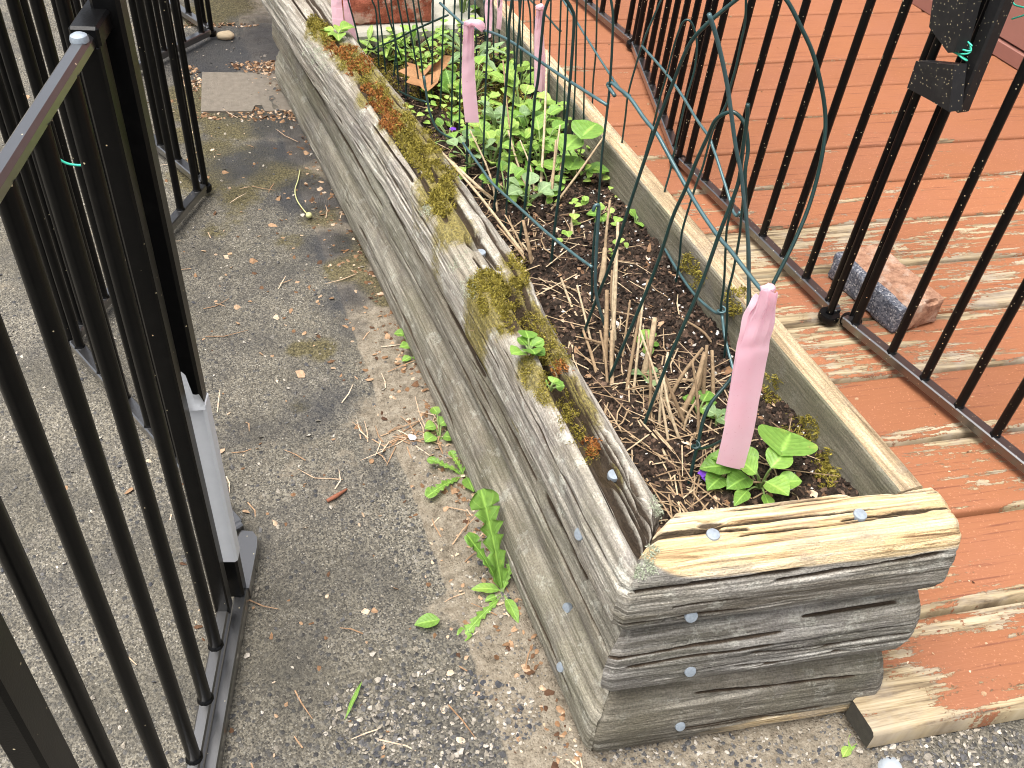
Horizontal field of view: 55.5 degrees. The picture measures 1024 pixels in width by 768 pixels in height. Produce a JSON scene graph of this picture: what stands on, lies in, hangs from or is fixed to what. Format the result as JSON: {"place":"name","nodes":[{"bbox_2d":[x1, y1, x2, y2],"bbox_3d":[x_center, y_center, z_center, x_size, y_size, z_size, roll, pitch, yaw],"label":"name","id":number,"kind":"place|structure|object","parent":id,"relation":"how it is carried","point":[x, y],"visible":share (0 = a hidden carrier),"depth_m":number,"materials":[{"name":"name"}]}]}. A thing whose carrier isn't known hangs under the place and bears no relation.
{"place":"outdoors","nodes":[
{"label":"outdoors","id":0,"kind":"place"},
{"bbox_2d":[0,0,1023,767],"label":"asphalt ground","id":1,"kind":"structure","parent":0,"point":[376,542],"depth_m":1.39,"materials":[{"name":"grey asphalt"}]},
{"bbox_2d":[0,0,211,336],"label":"metal fence","id":2,"kind":"object","parent":1,"relation":"on","point":[187,204],"visible":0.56,"depth_m":1.71,"materials":[{"name":"black metal"}]},
{"bbox_2d":[0,0,244,532],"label":"metal fence","id":3,"kind":"object","parent":1,"relation":"on","point":[82,351],"visible":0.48,"depth_m":1.30,"materials":[{"name":"black metal"}]},
{"bbox_2d":[61,159,80,165],"bbox_3d":[-0.467,-0.244,1.036,0.043,0.028,0.003,-11,45,-17],"label":"twist tie","id":4,"kind":"object","parent":3,"relation":"attached to","point":[67,163],"visible":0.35,"depth_m":1.04,"materials":[{"name":"teal plastic"}]},
{"bbox_2d":[0,0,258,767],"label":"fence gate","id":5,"kind":"structure","parent":1,"relation":"on","point":[100,55],"depth_m":0.79,"materials":[{"name":"black metal"}]},
{"bbox_2d":[70,0,201,183],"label":"metal fence","id":6,"kind":"object","parent":1,"relation":"on","point":[182,164],"visible":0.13,"depth_m":1.94,"materials":[{"name":"black metal"}]},
{"bbox_2d":[81,0,216,69],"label":"metal fence","id":7,"kind":"object","parent":1,"relation":"on","point":[202,33],"visible":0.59,"depth_m":2.45,"materials":[{"name":"black metal"}]},
{"bbox_2d":[169,0,208,28],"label":"metal fence","id":8,"kind":"object","parent":1,"relation":"on","point":[188,14],"visible":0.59,"depth_m":2.56,"materials":[{"name":"black metal"}]},
{"bbox_2d":[216,30,234,39],"bbox_3d":[-0.749,-0.910,2.542,0.047,0.024,0.031,-11,45,-17],"label":"stone","id":9,"kind":"object","parent":1,"relation":"on","point":[225,35],"visible":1,"depth_m":2.53,"materials":[{"name":"beige stone"}]},
{"bbox_2d":[26,66,444,713],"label":"leaf litter","id":10,"kind":"object","parent":1,"relation":"on","point":[298,372],"visible":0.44,"depth_m":1.64,"materials":[{"name":"brown plant"}]},
{"bbox_2d":[201,72,290,112],"bbox_3d":[-0.636,-0.698,2.336,0.210,0.014,0.219,-6,43,-12],"label":"cover plate","id":11,"kind":"object","parent":1,"relation":"on","point":[230,92],"visible":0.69,"depth_m":2.32,"materials":[{"name":"beige concrete"}]},
{"bbox_2d":[294,170,311,217],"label":"seed stem","id":12,"kind":"object","parent":1,"relation":"on","point":[308,214],"visible":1,"depth_m":1.98,"materials":[{"name":"beige plant"}]},
{"bbox_2d":[326,488,347,501],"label":"twig","id":13,"kind":"object","parent":1,"relation":"on","point":[334,496],"visible":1,"depth_m":1.42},
{"bbox_2d":[345,682,361,718],"bbox_3d":[-0.193,0.385,1.183,0.005,0.005,0.052,13,43,9],"label":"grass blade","id":14,"kind":"object","parent":1,"relation":"on","point":[353,699],"visible":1,"depth_m":1.18,"materials":[{"name":"green plant"}]},
{"bbox_2d":[128,111,582,767],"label":"pine needles","id":15,"kind":"object","parent":1,"relation":"on","point":[400,435],"visible":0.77,"depth_m":1.50,"materials":[{"name":"brown plant"}]},
{"bbox_2d":[147,21,581,767],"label":"leaf litter","id":16,"kind":"object","parent":1,"relation":"on","point":[445,491],"visible":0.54,"depth_m":1.58,"materials":[{"name":"brown plant"}]},
{"bbox_2d":[394,328,414,360],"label":"weed","id":17,"kind":"object","parent":1,"relation":"on","point":[403,344],"visible":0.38,"depth_m":1.65,"materials":[{"name":"green plant"}]},
{"bbox_2d":[408,434,415,439],"bbox_3d":[-0.155,0.083,1.515,0.012,0.003,0.013,-11,45,-17],"label":"pebble","id":18,"kind":"object","parent":1,"relation":"on","point":[411,437],"visible":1,"depth_m":1.51,"materials":[{"name":"white stone"}]},
{"bbox_2d":[415,613,439,627],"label":"fallen leaf","id":19,"kind":"object","parent":1,"relation":"on","point":[427,620],"visible":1,"depth_m":1.27,"materials":[{"name":"green plant"}]},
{"bbox_2d":[424,406,450,441],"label":"weed","id":20,"kind":"object","parent":1,"relation":"on","point":[429,436],"visible":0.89,"depth_m":1.52,"materials":[{"name":"green plant"}]},
{"bbox_2d":[425,450,474,497],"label":"dandelion","id":21,"kind":"object","parent":1,"relation":"on","point":[434,491],"visible":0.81,"depth_m":1.45,"materials":[{"name":"green plant"}]},
{"bbox_2d":[457,488,518,640],"bbox_3d":[-0.026,0.239,1.274,0.080,0.136,0.151,4,42,-1],"label":"dandelion","id":22,"kind":"object","parent":1,"relation":"on","point":[483,500],"visible":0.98,"depth_m":1.29,"materials":[{"name":"green plant"}]},
{"bbox_2d":[261,0,960,751],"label":"planter box","id":23,"kind":"object","parent":1,"relation":"on","point":[741,616],"visible":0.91,"depth_m":1.14,"materials":[{"name":"grey wood"}]},
{"bbox_2d":[321,21,354,40],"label":"seedling","id":24,"kind":"object","parent":23,"relation":"on","point":[344,26],"visible":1,"depth_m":1.79,"materials":[{"name":"green plant"}]},
{"bbox_2d":[342,0,431,24],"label":"brick","id":25,"kind":"object","parent":23,"relation":"on","point":[363,11],"visible":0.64,"depth_m":1.93,"materials":[{"name":"red brick"}]},
{"bbox_2d":[306,13,599,466],"bbox_3d":[-0.100,-0.302,1.492,0.158,0.092,1.250,-13,45,-19],"label":"moss","id":26,"kind":"object","parent":23,"relation":"on","point":[497,290],"visible":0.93,"depth_m":1.38,"materials":[{"name":"green plant"}]},
{"bbox_2d":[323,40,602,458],"bbox_3d":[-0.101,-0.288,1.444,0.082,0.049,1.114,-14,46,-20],"label":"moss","id":27,"kind":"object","parent":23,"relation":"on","point":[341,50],"visible":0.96,"depth_m":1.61,"materials":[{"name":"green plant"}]},
{"bbox_2d":[459,0,479,12],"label":"weed","id":28,"kind":"object","parent":23,"relation":"on","point":[465,7],"visible":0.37,"depth_m":2.01,"materials":[{"name":"green plant"}]},
{"bbox_2d":[302,31,663,581],"bbox_3d":[-0.097,-0.228,1.400,0.094,0.067,1.326,-14,46,-19],"label":"lichen","id":29,"kind":"object","parent":23,"relation":"on","point":[657,549],"visible":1,"depth_m":1.04},
{"bbox_2d":[510,330,544,355],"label":"seedling","id":30,"kind":"object","parent":23,"relation":"on","point":[536,341],"visible":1,"depth_m":1.16,"materials":[{"name":"green plant"}]},
{"bbox_2d":[545,376,564,391],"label":"seedling","id":31,"kind":"object","parent":23,"relation":"on","point":[558,383],"visible":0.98,"depth_m":1.13,"materials":[{"name":"green plant"}]},
{"bbox_2d":[367,34,858,537],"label":"soil","id":32,"kind":"structure","parent":23,"relation":"in","point":[762,409],"depth_m":1.34,"materials":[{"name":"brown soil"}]},
{"bbox_2d":[358,25,390,55],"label":"weed","id":33,"kind":"object","parent":32,"relation":"on","point":[369,31],"visible":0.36,"depth_m":1.91,"materials":[{"name":"green plant"}]},
{"bbox_2d":[359,33,418,58],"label":"weed","id":34,"kind":"object","parent":32,"relation":"on","point":[387,50],"visible":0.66,"depth_m":1.90,"materials":[{"name":"green plant"}]},
{"bbox_2d":[386,25,448,62],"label":"weed","id":35,"kind":"object","parent":32,"relation":"on","point":[406,28],"visible":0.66,"depth_m":1.89,"materials":[{"name":"green plant"}]},
{"bbox_2d":[398,55,451,90],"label":"oak leaf","id":36,"kind":"object","parent":32,"relation":"on","point":[413,79],"visible":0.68,"depth_m":1.76,"materials":[{"name":"brown plant"}]},
{"bbox_2d":[437,70,461,105],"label":"weed","id":37,"kind":"object","parent":32,"relation":"on","point":[446,77],"visible":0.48,"depth_m":1.75,"materials":[{"name":"green plant"}]},
{"bbox_2d":[435,114,470,143],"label":"weed","id":38,"kind":"object","parent":32,"relation":"on","point":[439,122],"visible":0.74,"depth_m":1.66,"materials":[{"name":"green plant"}]},
{"bbox_2d":[436,28,506,70],"bbox_3d":[-0.070,-0.617,1.834,0.125,0.083,0.141,-11,45,-17],"label":"weed","id":39,"kind":"object","parent":32,"relation":"on","point":[482,47],"visible":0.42,"depth_m":1.83,"materials":[{"name":"green plant"}]},
{"bbox_2d":[446,128,496,166],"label":"weed","id":40,"kind":"object","parent":32,"relation":"on","point":[461,139],"visible":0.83,"depth_m":1.60,"materials":[{"name":"green plant"}]},
{"bbox_2d":[447,56,501,98],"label":"weed","id":41,"kind":"object","parent":32,"relation":"on","point":[480,75],"visible":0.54,"depth_m":1.77,"materials":[{"name":"green plant"}]},
{"bbox_2d":[456,90,501,119],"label":"weed","id":42,"kind":"object","parent":32,"relation":"on","point":[493,95],"visible":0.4,"depth_m":1.71,"materials":[{"name":"green plant"}]},
{"bbox_2d":[468,117,522,166],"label":"weed","id":43,"kind":"object","parent":32,"relation":"on","point":[478,129],"visible":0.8,"depth_m":1.58,"materials":[{"name":"green plant"}]},
{"bbox_2d":[473,100,530,130],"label":"weed","id":44,"kind":"object","parent":32,"relation":"on","point":[495,115],"visible":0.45,"depth_m":1.65,"materials":[{"name":"green plant"}]},
{"bbox_2d":[479,160,527,201],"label":"weed","id":45,"kind":"object","parent":32,"relation":"on","point":[516,171],"visible":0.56,"depth_m":1.52,"materials":[{"name":"green plant"}]},
{"bbox_2d":[379,15,628,256],"bbox_3d":[-0.027,-0.457,1.692,0.256,0.054,0.825,-11,45,-17],"label":"ground cover","id":46,"kind":"object","parent":32,"relation":"on","point":[585,200],"visible":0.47,"depth_m":1.70,"materials":[{"name":"green plant"}]},
{"bbox_2d":[491,61,533,89],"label":"weed","id":47,"kind":"object","parent":32,"relation":"on","point":[525,65],"visible":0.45,"depth_m":1.80,"materials":[{"name":"green plant"}]},
{"bbox_2d":[494,124,538,163],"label":"weed","id":48,"kind":"object","parent":32,"relation":"on","point":[527,132],"visible":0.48,"depth_m":1.58,"materials":[{"name":"green plant"}]},
{"bbox_2d":[500,69,555,116],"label":"weed","id":49,"kind":"object","parent":32,"relation":"on","point":[526,89],"visible":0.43,"depth_m":1.70,"materials":[{"name":"green plant"}]},
{"bbox_2d":[501,100,561,143],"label":"weed","id":50,"kind":"object","parent":32,"relation":"on","point":[553,109],"visible":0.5,"depth_m":1.64,"materials":[{"name":"green plant"}]},
{"bbox_2d":[506,172,558,206],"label":"weed","id":51,"kind":"object","parent":32,"relation":"on","point":[544,187],"visible":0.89,"depth_m":1.50,"materials":[{"name":"green plant"}]},
{"bbox_2d":[469,50,610,247],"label":"dry stalks","id":52,"kind":"object","parent":32,"relation":"on","point":[553,174],"visible":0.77,"depth_m":1.51,"materials":[{"name":"beige plant"}]},
{"bbox_2d":[514,100,571,127],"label":"weed","id":53,"kind":"object","parent":32,"relation":"on","point":[542,110],"visible":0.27,"depth_m":1.70,"materials":[{"name":"green plant"}]},
{"bbox_2d":[523,156,565,183],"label":"weed","id":54,"kind":"object","parent":32,"relation":"on","point":[558,160],"visible":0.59,"depth_m":1.53,"materials":[{"name":"green plant"}]},
{"bbox_2d":[516,117,577,169],"bbox_3d":[0.057,-0.380,1.589,0.105,0.078,0.095,7,42,3],"label":"weed","id":55,"kind":"object","parent":32,"relation":"on","point":[538,124],"visible":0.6,"depth_m":1.59,"materials":[{"name":"green plant"}]},
{"bbox_2d":[538,120,608,195],"bbox_3d":[0.082,-0.361,1.548,0.128,0.102,0.097,-29,52,-32],"label":"violet plant","id":56,"kind":"object","parent":32,"relation":"on","point":[585,129],"visible":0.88,"depth_m":1.54,"materials":[{"name":"green plant"}]},
{"bbox_2d":[347,0,827,483],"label":"wire fence","id":57,"kind":"object","parent":32,"relation":"in","point":[741,181],"visible":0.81,"depth_m":1.15,"materials":[{"name":"green metal"}]},
{"bbox_2d":[331,0,356,40],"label":"pink ribbon","id":58,"kind":"object","parent":57,"relation":"attached to","point":[337,12],"visible":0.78,"depth_m":1.83,"materials":[{"name":"pink fabric"}]},
{"bbox_2d":[462,19,485,122],"bbox_3d":[-0.057,-0.462,1.441,0.034,0.161,0.019,-11,45,-17],"label":"pink ribbon","id":59,"kind":"object","parent":57,"relation":"attached to","point":[469,96],"visible":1,"depth_m":1.44,"materials":[{"name":"pink fabric"}]},
{"bbox_2d":[716,283,777,469],"bbox_3d":[0.241,0.002,0.995,0.046,0.250,0.022,8,43,4],"label":"pink ribbon","id":60,"kind":"object","parent":57,"relation":"attached to","point":[753,341],"visible":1,"depth_m":0.98,"materials":[{"name":"pink plastic"}]},
{"bbox_2d":[587,206,609,222],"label":"seedling","id":61,"kind":"object","parent":32,"relation":"on","point":[603,218],"visible":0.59,"depth_m":1.50,"materials":[{"name":"green plant"}]},
{"bbox_2d":[442,151,759,486],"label":"dry stalks","id":62,"kind":"object","parent":32,"relation":"on","point":[464,176],"visible":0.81,"depth_m":1.42,"materials":[{"name":"beige plant"}]},
{"bbox_2d":[442,121,762,523],"bbox_3d":[0.075,-0.138,1.363,0.325,0.059,1.015,-11,45,-17],"label":"straw","id":63,"kind":"object","parent":32,"relation":"on","point":[678,502],"visible":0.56,"depth_m":1.33,"materials":[{"name":"beige plant"}]},
{"bbox_2d":[370,39,841,487],"bbox_3d":[0.060,-0.287,1.506,0.290,0.099,1.278,-11,45,-17],"label":"moss","id":64,"kind":"object","parent":32,"relation":"on","point":[827,468],"visible":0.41,"depth_m":1.35,"materials":[{"name":"green plant"}]},
{"bbox_2d":[474,0,746,369],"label":"wire fence","id":65,"kind":"object","parent":32,"relation":"in","point":[720,311],"visible":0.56,"depth_m":1.42,"materials":[{"name":"green metal"}]},
{"bbox_2d":[485,0,502,37],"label":"pink ribbon","id":66,"kind":"object","parent":65,"relation":"attached to","point":[499,18],"visible":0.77,"depth_m":1.83,"materials":[{"name":"pink fabric"}]},
{"bbox_2d":[534,3,545,91],"bbox_3d":[0.050,-0.577,1.680,0.029,0.164,0.026,15,43,10],"label":"pink ribbon","id":67,"kind":"object","parent":65,"relation":"attached to","point":[539,8],"visible":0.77,"depth_m":1.68,"materials":[{"name":"pink fabric"}]},
{"bbox_2d":[576,222,648,393],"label":"dry stalks","id":68,"kind":"object","parent":32,"relation":"on","point":[613,298],"visible":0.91,"depth_m":1.25,"materials":[{"name":"beige plant"}]},
{"bbox_2d":[407,34,835,512],"bbox_3d":[0.037,-0.295,1.538,0.328,0.048,1.385,-11,45,-17],"label":"straw","id":69,"kind":"object","parent":32,"relation":"on","point":[691,439],"visible":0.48,"depth_m":1.24,"materials":[{"name":"beige plant"}]},
{"bbox_2d":[629,209,643,226],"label":"seedling","id":70,"kind":"object","parent":32,"relation":"on","point":[632,212],"visible":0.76,"depth_m":1.50,"materials":[{"name":"green plant"}]},
{"bbox_2d":[631,367,658,385],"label":"seedling","id":71,"kind":"object","parent":32,"relation":"on","point":[639,372],"visible":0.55,"depth_m":1.25,"materials":[{"name":"green plant"}]},
{"bbox_2d":[636,329,658,353],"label":"seedling","id":72,"kind":"object","parent":32,"relation":"on","point":[656,343],"visible":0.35,"depth_m":1.29,"materials":[{"name":"green plant"}]},
{"bbox_2d":[478,171,828,508],"bbox_3d":[0.147,-0.102,1.343,0.248,0.029,0.735,-11,45,-17],"label":"perlite","id":73,"kind":"object","parent":32,"relation":"on","point":[644,284],"visible":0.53,"depth_m":1.35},
{"bbox_2d":[639,317,714,440],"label":"dry stalks","id":74,"kind":"object","parent":32,"relation":"on","point":[699,377],"visible":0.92,"depth_m":1.18,"materials":[{"name":"beige plant"}]},
{"bbox_2d":[575,328,791,520],"bbox_3d":[0.202,0.050,1.177,0.314,0.068,0.399,-2,43,-7],"label":"straw","id":75,"kind":"object","parent":32,"relation":"on","point":[675,466],"visible":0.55,"depth_m":1.16,"materials":[{"name":"beige plant"}]},
{"bbox_2d":[682,390,716,418],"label":"seedling","id":76,"kind":"object","parent":32,"relation":"on","point":[707,396],"visible":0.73,"depth_m":1.20,"materials":[{"name":"green plant"}]},
{"bbox_2d":[703,404,725,426],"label":"seedling","id":77,"kind":"object","parent":32,"relation":"on","point":[715,412],"visible":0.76,"depth_m":1.17,"materials":[{"name":"green plant"}]},
{"bbox_2d":[698,424,817,505],"bbox_3d":[0.281,0.100,1.095,0.123,0.065,0.097,-11,45,-17],"label":"violet plant","id":78,"kind":"object","parent":32,"relation":"on","point":[784,448],"visible":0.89,"depth_m":1.09,"materials":[{"name":"green plant"}]},
{"bbox_2d":[410,416,946,767],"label":"gravel","id":79,"kind":"structure","parent":1,"relation":"on","point":[647,756],"depth_m":1.20,"materials":[{"name":"beige gravel"}]},
{"bbox_2d":[507,0,1023,747],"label":"deck","id":80,"kind":"structure","parent":1,"relation":"on","point":[949,460],"depth_m":1.89,"materials":[{"name":"paint"}]},
{"bbox_2d":[578,0,635,41],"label":"metal fence","id":81,"kind":"object","parent":80,"relation":"on","point":[619,29],"visible":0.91,"depth_m":2.55,"materials":[{"name":"black metal"}]},
{"bbox_2d":[626,0,711,155],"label":"metal fence","id":82,"kind":"object","parent":80,"relation":"on","point":[653,90],"visible":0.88,"depth_m":2.18,"materials":[{"name":"black metal"}]},
{"bbox_2d":[669,0,934,312],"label":"metal fence","id":83,"kind":"object","parent":80,"relation":"on","point":[802,278],"visible":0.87,"depth_m":1.73,"materials":[{"name":"black metal"}]},
{"bbox_2d":[608,44,1019,698],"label":"leaf litter","id":84,"kind":"object","parent":80,"relation":"on","point":[950,574],"visible":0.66,"depth_m":1.29,"materials":[{"name":"brown plant"}]},
{"bbox_2d":[828,244,943,332],"bbox_3d":[0.674,-0.176,1.760,0.108,0.058,0.188,-14,46,-19],"label":"brick","id":85,"kind":"object","parent":80,"relation":"on","point":[893,292],"visible":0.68,"depth_m":1.72,"materials":[{"name":"brick"}]},
{"bbox_2d":[818,0,1023,472],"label":"metal fence","id":86,"kind":"object","parent":80,"relation":"on","point":[993,438],"visible":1,"depth_m":1.49,"materials":[{"name":"black metal"}]},
{"bbox_2d":[907,0,1013,112],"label":"gate latch","id":87,"kind":"object","parent":86,"relation":"attached to","point":[950,86],"visible":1,"depth_m":1.34,"materials":[{"name":"black plastic"}]},
{"bbox_2d":[953,41,972,60],"bbox_3d":[0.615,-0.460,1.331,0.015,0.030,0.036,-11,45,-17],"label":"twist tie","id":88,"kind":"object","parent":87,"relation":"attached to","point":[969,51],"visible":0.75,"depth_m":1.32,"materials":[{"name":"teal plastic"}]},
{"bbox_2d":[1011,2,1023,19],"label":"twist tie","id":89,"kind":"object","parent":86,"relation":"attached to","point":[1014,4],"visible":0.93,"depth_m":1.32,"materials":[{"name":"teal plastic"}]},
{"bbox_2d":[912,0,1023,69],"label":"house wall","id":90,"kind":"structure","parent":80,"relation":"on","point":[1009,48],"depth_m":2.58,"materials":[{"name":"paint"}]},
{"bbox_2d":[841,746,851,756],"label":"fallen leaf","id":91,"kind":"object","parent":1,"relation":"on","point":[846,751],"visible":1,"depth_m":1.17,"materials":[{"name":"green plant"}]},
{"bbox_2d":[848,734,856,750],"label":"fallen leaf","id":92,"kind":"object","parent":1,"relation":"on","point":[852,747],"visible":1,"depth_m":1.18,"materials":[{"name":"green plant"}]},
{"bbox_2d":[878,757,901,767],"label":"domed marker","id":93,"kind":"object","parent":1,"relation":"on","point":[892,762],"visible":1,"depth_m":1.15,"materials":[{"name":"white plastic"}]}
]}

